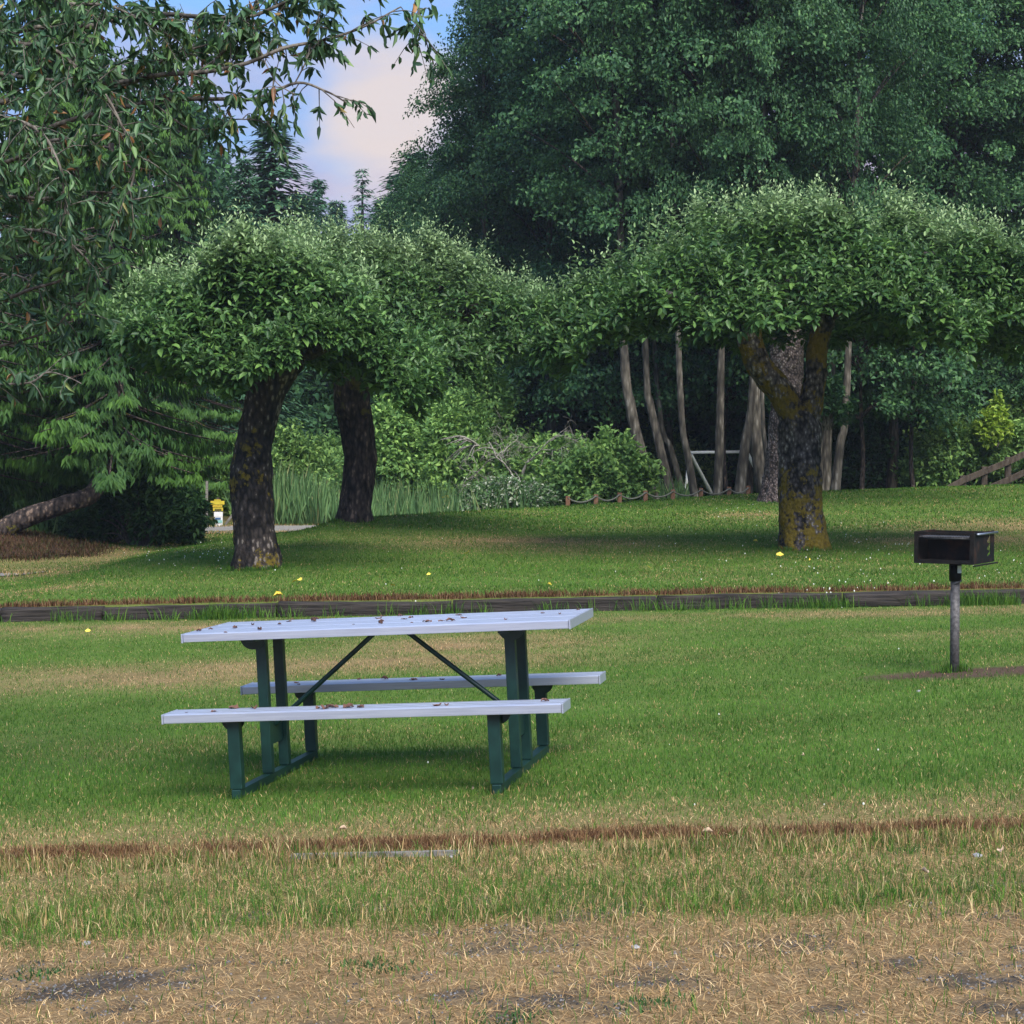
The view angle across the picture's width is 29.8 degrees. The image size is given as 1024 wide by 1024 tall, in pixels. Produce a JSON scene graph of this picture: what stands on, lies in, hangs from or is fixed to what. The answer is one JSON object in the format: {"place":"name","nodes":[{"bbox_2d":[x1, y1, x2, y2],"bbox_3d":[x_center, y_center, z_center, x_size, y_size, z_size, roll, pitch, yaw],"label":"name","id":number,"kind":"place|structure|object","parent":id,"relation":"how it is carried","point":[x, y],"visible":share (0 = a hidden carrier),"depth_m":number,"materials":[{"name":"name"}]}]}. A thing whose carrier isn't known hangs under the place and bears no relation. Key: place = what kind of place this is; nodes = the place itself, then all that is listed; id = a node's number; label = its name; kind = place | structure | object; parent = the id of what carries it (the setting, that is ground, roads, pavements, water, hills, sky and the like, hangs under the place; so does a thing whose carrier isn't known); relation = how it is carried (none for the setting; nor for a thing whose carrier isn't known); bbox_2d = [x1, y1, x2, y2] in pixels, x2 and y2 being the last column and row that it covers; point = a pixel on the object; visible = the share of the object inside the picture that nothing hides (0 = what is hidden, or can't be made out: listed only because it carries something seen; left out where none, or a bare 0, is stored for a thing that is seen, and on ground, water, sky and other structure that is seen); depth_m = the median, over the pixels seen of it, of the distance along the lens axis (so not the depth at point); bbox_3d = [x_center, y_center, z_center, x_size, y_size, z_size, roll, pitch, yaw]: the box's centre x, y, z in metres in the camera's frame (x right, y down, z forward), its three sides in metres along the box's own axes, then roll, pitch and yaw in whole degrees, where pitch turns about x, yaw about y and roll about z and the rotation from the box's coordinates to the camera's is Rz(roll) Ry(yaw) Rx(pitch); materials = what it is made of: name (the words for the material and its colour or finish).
{"place":"outdoors","nodes":[
{"label":"outdoors","id":0,"kind":"place"},
{"bbox_2d":[0,0,1021,265],"label":"sky","id":1,"kind":"structure","parent":0,"point":[341,149],"materials":[{"name":"white"}]},
{"bbox_2d":[1,588,1021,622],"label":"grass","id":2,"kind":"structure","parent":0,"point":[233,614],"depth_m":19.16,"materials":[{"name":"plant"}]},
{"bbox_2d":[0,481,1023,1023],"bbox_3d":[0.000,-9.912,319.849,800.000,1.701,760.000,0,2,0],"label":"ground","id":3,"kind":"structure","parent":0,"point":[70,681],"depth_m":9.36,"materials":[{"name":"plant"}]},
{"bbox_2d":[0,532,91,557],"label":"needle litter","id":4,"kind":"object","parent":3,"relation":"on","point":[24,536],"visible":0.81,"depth_m":28.87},
{"bbox_2d":[0,64,93,504],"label":"cedar tree","id":5,"kind":"object","parent":3,"relation":"on","point":[7,414],"visible":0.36,"depth_m":31.43,"materials":[{"name":"green plant"}]},
{"bbox_2d":[1,606,104,621],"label":"timber beam","id":6,"kind":"structure","parent":3,"relation":"on","point":[30,614],"depth_m":19.29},
{"bbox_2d":[0,528,123,562],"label":"needle duff","id":7,"kind":"object","parent":3,"relation":"on","point":[98,547],"visible":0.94,"depth_m":28.73,"materials":[{"name":"brown plant"}]},
{"bbox_2d":[0,0,211,518],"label":"cedar tree","id":8,"kind":"object","parent":3,"relation":"on","point":[9,253],"visible":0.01,"depth_m":35.48,"materials":[{"name":"green plant"}]},
{"bbox_2d":[43,482,169,542],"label":"bush","id":9,"kind":"object","parent":3,"relation":"on","point":[61,529],"visible":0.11,"depth_m":32.13,"materials":[{"name":"green plant"}]},
{"bbox_2d":[0,0,217,540],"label":"cedar tree","id":10,"kind":"object","parent":3,"relation":"on","point":[71,105],"visible":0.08,"depth_m":32.84,"materials":[{"name":"green plant"}]},
{"bbox_2d":[0,96,233,534],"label":"cedar tree","id":11,"kind":"object","parent":3,"relation":"on","point":[114,417],"visible":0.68,"depth_m":29.58,"materials":[{"name":"green plant"}]},
{"bbox_2d":[60,453,213,546],"bbox_3d":[-6.172,-0.262,31.485,2.011,1.874,1.869,2,3,41],"label":"bush","id":12,"kind":"object","parent":3,"relation":"on","point":[138,501],"visible":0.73,"depth_m":31.27,"materials":[{"name":"green plant"}]},
{"bbox_2d":[0,522,318,576],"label":"path","id":13,"kind":"structure","parent":3,"relation":"on","point":[12,572],"depth_m":25.74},
{"bbox_2d":[153,485,212,542],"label":"bush","id":14,"kind":"object","parent":3,"relation":"on","point":[187,497],"visible":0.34,"depth_m":32.86,"materials":[{"name":"green plant"}]},
{"bbox_2d":[103,603,276,619],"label":"timber beam","id":15,"kind":"structure","parent":3,"relation":"on","point":[141,612],"depth_m":19.26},
{"bbox_2d":[106,88,278,493],"bbox_3d":[-7.549,-4.497,42.667,4.846,9.809,4.315,2,3,44],"label":"cedar tree","id":16,"kind":"object","parent":3,"relation":"on","point":[178,225],"visible":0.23,"depth_m":42.35,"materials":[{"name":"green plant"}]},
{"bbox_2d":[0,0,451,412],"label":"overhanging tree","id":17,"kind":"object","parent":3,"relation":"on","point":[114,81],"visible":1,"depth_m":8.59,"materials":[{"name":"green plant"}]},
{"bbox_2d":[191,431,274,515],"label":"bush","id":18,"kind":"object","parent":3,"relation":"on","point":[212,496],"visible":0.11,"depth_m":45.48,"materials":[{"name":"green plant"}]},
{"bbox_2d":[192,158,326,454],"bbox_3d":[-7.311,-4.730,51.807,4.821,9.615,4.916,0,2,-10],"label":"conifer tree","id":19,"kind":"object","parent":3,"relation":"on","point":[244,172],"visible":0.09,"depth_m":51.64,"materials":[{"name":"plant"}]},
{"bbox_2d":[94,185,452,569],"bbox_3d":[-2.890,-1.507,23.448,4.300,4.784,4.487,0,2,0],"label":"umbrella fruit tree","id":20,"kind":"object","parent":3,"relation":"on","point":[213,325],"visible":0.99,"depth_m":22.09,"materials":[{"name":"green plant"}]},
{"bbox_2d":[193,120,374,427],"bbox_3d":[-6.994,-5.974,58.385,11.912,11.548,11.277,1,2,29],"label":"conifer tree","id":21,"kind":"object","parent":3,"relation":"on","point":[273,169],"visible":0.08,"depth_m":57.53,"materials":[{"name":"plant"}]},
{"bbox_2d":[228,417,341,512],"bbox_3d":[-5.252,-1.060,46.043,3.148,2.517,2.205,0,2,0],"label":"bush","id":22,"kind":"object","parent":3,"relation":"on","point":[293,446],"visible":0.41,"depth_m":45.60,"materials":[{"name":"green plant"}]},
{"bbox_2d":[307,179,337,242],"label":"conifer tree","id":23,"kind":"object","parent":3,"relation":"on","point":[320,193],"visible":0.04,"depth_m":77.50,"materials":[{"name":"plant"}]},
{"bbox_2d":[316,425,343,477],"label":"bush","id":24,"kind":"object","parent":3,"relation":"on","point":[331,440],"visible":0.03,"depth_m":49.75,"materials":[{"name":"green plant"}]},
{"bbox_2d":[0,458,689,537],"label":"reeds","id":25,"kind":"object","parent":3,"relation":"on","point":[307,501],"visible":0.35,"depth_m":39.71,"materials":[{"name":"plant"}]},
{"bbox_2d":[347,169,374,236],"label":"conifer tree","id":26,"kind":"object","parent":3,"relation":"on","point":[362,207],"visible":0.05,"depth_m":87.50,"materials":[{"name":"plant"}]},
{"bbox_2d":[277,601,450,616],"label":"timber beam","id":27,"kind":"structure","parent":3,"relation":"on","point":[318,608],"depth_m":19.27,"materials":[{"name":"wood"}]},
{"bbox_2d":[291,850,459,858],"bbox_3d":[-0.539,1.365,7.580,0.682,0.088,0.022,0,2,10],"label":"edging board","id":28,"kind":"object","parent":3,"relation":"on","point":[423,852],"visible":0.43,"depth_m":7.55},
{"bbox_2d":[332,150,433,396],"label":"tree","id":29,"kind":"object","parent":3,"relation":"on","point":[409,156],"visible":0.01,"depth_m":59.42,"materials":[{"name":"plant"}]},
{"bbox_2d":[161,608,605,798],"bbox_3d":[-0.591,0.934,9.662,1.952,0.776,1.344,-3,1,11],"label":"picnic table","id":30,"kind":"object","parent":3,"relation":"on","point":[517,708],"visible":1,"depth_m":9.47,"materials":[{"name":"metal"}]},
{"bbox_2d":[245,188,561,522],"bbox_3d":[-1.805,-2.232,29.398,5.875,5.257,5.594,0,2,0],"label":"umbrella fruit tree","id":31,"kind":"object","parent":3,"relation":"on","point":[481,318],"visible":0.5,"depth_m":27.99,"materials":[{"name":"green plant"}]},
{"bbox_2d":[366,166,451,245],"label":"leafy tree","id":32,"kind":"object","parent":3,"relation":"on","point":[400,181],"visible":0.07,"depth_m":54.47,"materials":[{"name":"green plant"}]},
{"bbox_2d":[317,380,505,501],"bbox_3d":[-2.103,-1.337,43.031,3.694,3.305,3.427,2,3,42],"label":"bush","id":33,"kind":"object","parent":3,"relation":"on","point":[409,448],"visible":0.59,"depth_m":42.26,"materials":[{"name":"green plant"}]},
{"bbox_2d":[372,146,523,406],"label":"leafy tree","id":34,"kind":"object","parent":3,"relation":"on","point":[424,179],"visible":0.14,"depth_m":49.37,"materials":[{"name":"green plant"}]},
{"bbox_2d":[410,356,545,495],"bbox_3d":[-0.812,-1.697,43.999,3.823,3.990,2.975,0,2,0],"label":"bush","id":35,"kind":"object","parent":3,"relation":"on","point":[502,400],"visible":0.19,"depth_m":43.62,"materials":[{"name":"green plant"}]},
{"bbox_2d":[384,0,577,440],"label":"leafy tree","id":36,"kind":"object","parent":3,"relation":"on","point":[457,96],"visible":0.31,"depth_m":46.25,"materials":[{"name":"green plant"}]},
{"bbox_2d":[319,81,682,488],"bbox_3d":[-0.790,-5.789,51.580,11.340,11.612,11.978,-1,2,-16],"label":"conifer tree","id":37,"kind":"object","parent":3,"relation":"on","point":[564,420],"visible":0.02,"depth_m":50.06,"materials":[{"name":"plant"}]},
{"bbox_2d":[10,841,998,1023],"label":"weeds","id":38,"kind":"object","parent":3,"relation":"on","point":[371,964],"visible":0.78,"depth_m":5.87,"materials":[{"name":"green plant"}]},
{"bbox_2d":[442,470,576,510],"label":"flowering shrub","id":39,"kind":"object","parent":3,"relation":"on","point":[544,497],"visible":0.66,"depth_m":38.89,"materials":[{"name":"green plant"}]},
{"bbox_2d":[0,54,1022,494],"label":"woodland","id":40,"kind":"object","parent":3,"relation":"on","point":[318,398],"visible":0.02,"depth_m":54.91,"materials":[{"name":"green plant"}]},
{"bbox_2d":[0,810,1023,860],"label":"grass","id":41,"kind":"structure","parent":3,"relation":"on","point":[628,832],"depth_m":7.75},
{"bbox_2d":[0,879,1023,1023],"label":"gravel bits","id":42,"kind":"object","parent":3,"relation":"on","point":[453,997],"visible":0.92,"depth_m":5.67,"materials":[{"name":"gravel"}]},
{"bbox_2d":[482,428,554,484],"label":"bush","id":43,"kind":"object","parent":3,"relation":"on","point":[516,464],"visible":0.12,"depth_m":40.85,"materials":[{"name":"green plant"}]},
{"bbox_2d":[441,409,596,491],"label":"dead tree","id":44,"kind":"object","parent":3,"relation":"on","point":[465,438],"visible":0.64,"depth_m":40.12,"materials":[{"name":"grey wood"}]},
{"bbox_2d":[57,483,1023,551],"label":"grass","id":45,"kind":"structure","parent":3,"relation":"on","point":[662,500],"depth_m":33.15,"materials":[{"name":"plant"}]},
{"bbox_2d":[428,0,656,438],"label":"leafy tree","id":46,"kind":"object","parent":3,"relation":"on","point":[497,189],"visible":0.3,"depth_m":44.65,"materials":[{"name":"green plant"}]},
{"bbox_2d":[433,3,655,440],"bbox_3d":[1.490,-9.482,49.753,6.986,19.074,7.474,0,2,0],"label":"leafy tree","id":47,"kind":"object","parent":3,"relation":"on","point":[571,261],"visible":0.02,"depth_m":48.62,"materials":[{"name":"green plant"}]},
{"bbox_2d":[453,596,656,613],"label":"timber beam","id":48,"kind":"structure","parent":3,"relation":"on","point":[507,605],"depth_m":19.26,"materials":[{"name":"wood"}]},
{"bbox_2d":[518,429,612,503],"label":"bush","id":49,"kind":"object","parent":3,"relation":"on","point":[534,463],"visible":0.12,"depth_m":39.73,"materials":[{"name":"green plant"}]},
{"bbox_2d":[474,0,689,448],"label":"leafy tree","id":50,"kind":"object","parent":3,"relation":"on","point":[518,227],"visible":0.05,"depth_m":45.06,"materials":[{"name":"green plant"}]},
{"bbox_2d":[487,254,693,436],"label":"understorey tree","id":51,"kind":"object","parent":3,"relation":"on","point":[547,390],"visible":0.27,"depth_m":43.29,"materials":[{"name":"green plant"}]},
{"bbox_2d":[522,422,666,504],"bbox_3d":[1.655,-0.898,39.687,2.729,1.922,2.370,1,3,37],"label":"bush","id":52,"kind":"object","parent":3,"relation":"on","point":[623,467],"visible":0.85,"depth_m":39.12,"materials":[{"name":"green plant"}]},
{"bbox_2d":[461,0,752,499],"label":"alder tree","id":53,"kind":"object","parent":3,"relation":"on","point":[543,27],"visible":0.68,"depth_m":39.54,"materials":[{"name":"green plant"}]},
{"bbox_2d":[508,274,732,440],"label":"understorey tree","id":54,"kind":"object","parent":3,"relation":"on","point":[602,393],"visible":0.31,"depth_m":43.19,"materials":[{"name":"green plant"}]},
{"bbox_2d":[499,0,745,497],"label":"alder tree","id":55,"kind":"object","parent":3,"relation":"on","point":[570,130],"visible":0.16,"depth_m":42.89,"materials":[{"name":"green plant"}]},
{"bbox_2d":[551,0,740,498],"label":"alder tree","id":56,"kind":"object","parent":3,"relation":"on","point":[654,424],"visible":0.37,"depth_m":40.72,"materials":[{"name":"green plant"}]},
{"bbox_2d":[523,2,774,489],"bbox_3d":[3.693,-9.386,47.709,7.836,18.756,7.285,1,2,35],"label":"leafy tree","id":57,"kind":"object","parent":3,"relation":"on","point":[669,430],"visible":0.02,"depth_m":47.85,"materials":[{"name":"green plant"}]},
{"bbox_2d":[566,486,750,505],"bbox_3d":[2.896,-0.269,37.705,4.274,0.452,0.159,-1,2,-28],"label":"rope fence","id":58,"kind":"object","parent":3,"relation":"on","point":[645,494],"visible":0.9,"depth_m":37.60,"materials":[{"name":"brown wood"}]},
{"bbox_2d":[595,412,733,495],"bbox_3d":[3.605,-1.431,50.938,4.254,2.635,3.721,-2,3,-40],"label":"bush","id":59,"kind":"object","parent":3,"relation":"on","point":[678,449],"visible":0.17,"depth_m":50.42,"materials":[{"name":"green plant"}]},
{"bbox_2d":[578,0,773,496],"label":"alder tree","id":60,"kind":"object","parent":3,"relation":"on","point":[673,179],"visible":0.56,"depth_m":39.31,"materials":[{"name":"green plant"}]},
{"bbox_2d":[586,327,769,475],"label":"understorey tree","id":61,"kind":"object","parent":3,"relation":"on","point":[699,395],"visible":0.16,"depth_m":44.24,"materials":[{"name":"green plant"}]},
{"bbox_2d":[685,450,752,495],"bbox_3d":[4.868,-0.856,44.144,1.361,1.122,2.624,1,2,27],"label":"swing frame","id":62,"kind":"object","parent":3,"relation":"on","point":[699,469],"visible":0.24,"depth_m":44.33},
{"bbox_2d":[674,393,768,493],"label":"bush","id":63,"kind":"object","parent":3,"relation":"on","point":[731,422],"visible":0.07,"depth_m":52.32,"materials":[{"name":"green plant"}]},
{"bbox_2d":[566,0,884,495],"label":"alder tree","id":64,"kind":"object","parent":3,"relation":"on","point":[719,110],"visible":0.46,"depth_m":38.76,"materials":[{"name":"green plant"}]},
{"bbox_2d":[615,321,840,494],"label":"understorey tree","id":65,"kind":"object","parent":3,"relation":"on","point":[732,372],"visible":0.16,"depth_m":43.82,"materials":[{"name":"green plant"}]},
{"bbox_2d":[657,592,841,609],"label":"timber beam","id":66,"kind":"structure","parent":3,"relation":"on","point":[718,598],"depth_m":19.27,"materials":[{"name":"wood"}]},
{"bbox_2d":[669,0,850,459],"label":"alder tree","id":67,"kind":"object","parent":3,"relation":"on","point":[765,44],"visible":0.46,"depth_m":38.64,"materials":[{"name":"green plant"}]},
{"bbox_2d":[629,0,899,492],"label":"alder tree","id":68,"kind":"object","parent":3,"relation":"on","point":[757,452],"visible":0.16,"depth_m":39.09,"materials":[{"name":"green plant"}]},
{"bbox_2d":[670,0,861,494],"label":"alder tree","id":69,"kind":"object","parent":3,"relation":"on","point":[741,472],"visible":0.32,"depth_m":39.16,"materials":[{"name":"green plant"}]},
{"bbox_2d":[518,154,1023,550],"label":"umbrella fruit tree","id":70,"kind":"object","parent":3,"relation":"on","point":[878,286],"visible":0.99,"depth_m":23.73,"materials":[{"name":"green plant"}]},
{"bbox_2d":[596,223,1022,502],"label":"umbrella fruit tree","id":71,"kind":"object","parent":3,"relation":"on","point":[788,361],"visible":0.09,"depth_m":35.94,"materials":[{"name":"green plant"}]},
{"bbox_2d":[755,0,910,489],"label":"alder tree","id":72,"kind":"object","parent":3,"relation":"on","point":[877,83],"visible":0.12,"depth_m":40.62,"materials":[{"name":"green plant"}]},
{"bbox_2d":[820,369,859,429],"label":"sapling","id":73,"kind":"object","parent":3,"relation":"on","point":[834,411],"visible":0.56,"depth_m":38.40,"materials":[{"name":"plant"}]},
{"bbox_2d":[704,0,999,490],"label":"alder tree","id":74,"kind":"object","parent":3,"relation":"on","point":[950,25],"visible":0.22,"depth_m":41.47,"materials":[{"name":"green plant"}]},
{"bbox_2d":[772,0,948,489],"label":"alder tree","id":75,"kind":"object","parent":3,"relation":"on","point":[859,115],"visible":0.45,"depth_m":39.62,"materials":[{"name":"green plant"}]},
{"bbox_2d":[764,326,972,488],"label":"understorey tree","id":76,"kind":"object","parent":3,"relation":"on","point":[888,400],"visible":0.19,"depth_m":41.90,"materials":[{"name":"green plant"}]},
{"bbox_2d":[831,404,964,489],"bbox_3d":[9.067,-1.593,46.975,4.625,2.351,3.496,0,2,0],"label":"bush","id":77,"kind":"object","parent":3,"relation":"on","point":[876,436],"visible":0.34,"depth_m":46.20,"materials":[{"name":"green plant"}]},
{"bbox_2d":[775,0,1023,488],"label":"leafy tree","id":78,"kind":"object","parent":3,"relation":"on","point":[894,430],"visible":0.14,"depth_m":44.10,"materials":[{"name":"green plant"}]},
{"bbox_2d":[804,331,1022,486],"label":"understorey tree","id":79,"kind":"object","parent":3,"relation":"on","point":[933,406],"visible":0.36,"depth_m":41.76,"materials":[{"name":"green plant"}]},
{"bbox_2d":[832,0,1022,407],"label":"leafy tree","id":80,"kind":"object","parent":3,"relation":"on","point":[940,191],"visible":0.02,"depth_m":47.02,"materials":[{"name":"green plant"}]},
{"bbox_2d":[894,444,964,487],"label":"bush","id":81,"kind":"object","parent":3,"relation":"on","point":[931,481],"visible":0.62,"depth_m":42.83,"materials":[{"name":"green plant"}]},
{"bbox_2d":[843,0,1023,426],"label":"leafy tree","id":82,"kind":"object","parent":3,"relation":"on","point":[997,154],"visible":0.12,"depth_m":44.53,"materials":[{"name":"green plant"}]},
{"bbox_2d":[843,589,1023,606],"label":"timber beam","id":83,"kind":"structure","parent":3,"relation":"on","point":[883,598],"depth_m":19.22,"materials":[{"name":"wood"}]},
{"bbox_2d":[853,328,1023,485],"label":"understorey tree","id":84,"kind":"object","parent":3,"relation":"on","point":[996,383],"visible":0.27,"depth_m":43.74,"materials":[{"name":"green plant"}]},
{"bbox_2d":[890,404,1018,486],"bbox_3d":[10.055,-1.516,43.342,3.056,2.134,2.593,0,2,0],"label":"bush","id":85,"kind":"object","parent":3,"relation":"on","point":[970,454],"visible":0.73,"depth_m":42.74,"materials":[{"name":"green plant"}]},
{"bbox_2d":[914,529,997,672],"bbox_3d":[3.003,0.648,13.001,0.425,1.045,0.474,1,2,32],"label":"barbecue grill","id":86,"kind":"object","parent":3,"relation":"on","point":[955,550],"visible":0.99,"depth_m":12.88,"materials":[{"name":"black metal"}]},
{"bbox_2d":[895,0,1023,480],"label":"leafy tree","id":87,"kind":"object","parent":3,"relation":"on","point":[1021,73],"visible":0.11,"depth_m":45.59,"materials":[{"name":"green plant"}]},
{"bbox_2d":[926,0,1023,230],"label":"leafy tree","id":88,"kind":"object","parent":3,"relation":"on","point":[1006,67],"visible":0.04,"depth_m":46.01,"materials":[{"name":"green plant"}]},
{"bbox_2d":[947,451,1023,486],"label":"rail fence","id":89,"kind":"object","parent":3,"relation":"on","point":[1005,463],"visible":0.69,"depth_m":41.82,"materials":[{"name":"brown wood"}]},
{"bbox_2d":[949,0,1023,234],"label":"leafy tree","id":90,"kind":"object","parent":3,"relation":"on","point":[1010,134],"visible":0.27,"depth_m":45.37,"materials":[{"name":"green plant"}]},
{"bbox_2d":[951,341,1023,407],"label":"understorey tree","id":91,"kind":"object","parent":3,"relation":"on","point":[1015,387],"visible":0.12,"depth_m":44.06,"materials":[{"name":"green plant"}]},
{"bbox_2d":[960,380,1023,484],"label":"bush","id":92,"kind":"object","parent":3,"relation":"on","point":[1014,411],"visible":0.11,"depth_m":44.12,"materials":[{"name":"green plant"}]},
{"bbox_2d":[972,388,1017,448],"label":"sapling","id":93,"kind":"object","parent":3,"relation":"on","point":[993,426],"visible":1,"depth_m":42.20,"materials":[{"name":"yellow plant"}]},
{"bbox_2d":[979,417,1023,483],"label":"bush","id":94,"kind":"object","parent":3,"relation":"on","point":[1019,434],"visible":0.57,"depth_m":42.82,"materials":[{"name":"green plant"}]},
{"bbox_2d":[0,691,1023,887],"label":"grass","id":95,"kind":"structure","parent":0,"point":[400,793],"depth_m":9.28,"materials":[{"name":"plant"}]},
{"bbox_2d":[0,603,1023,746],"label":"grass","id":96,"kind":"structure","parent":0,"point":[704,655],"depth_m":14.36,"materials":[{"name":"plant"}]},
{"bbox_2d":[0,525,1023,606],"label":"grass","id":97,"kind":"structure","parent":0,"point":[129,558],"depth_m":23.46,"materials":[{"name":"plant"}]},
{"bbox_2d":[0,816,1023,882],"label":"grass","id":98,"kind":"structure","parent":0,"point":[666,844],"depth_m":7.45,"materials":[{"name":"plant"}]},
{"bbox_2d":[0,868,1023,941],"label":"grass","id":99,"kind":"structure","parent":0,"point":[479,913],"depth_m":6.47,"materials":[{"name":"plant"}]},
{"bbox_2d":[0,580,1023,607],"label":"grass","id":100,"kind":"structure","parent":0,"point":[505,594],"depth_m":19.61,"materials":[{"name":"plant"}]},
{"bbox_2d":[223,516,972,673],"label":"grass","id":101,"kind":"structure","parent":0,"point":[946,668],"depth_m":23.20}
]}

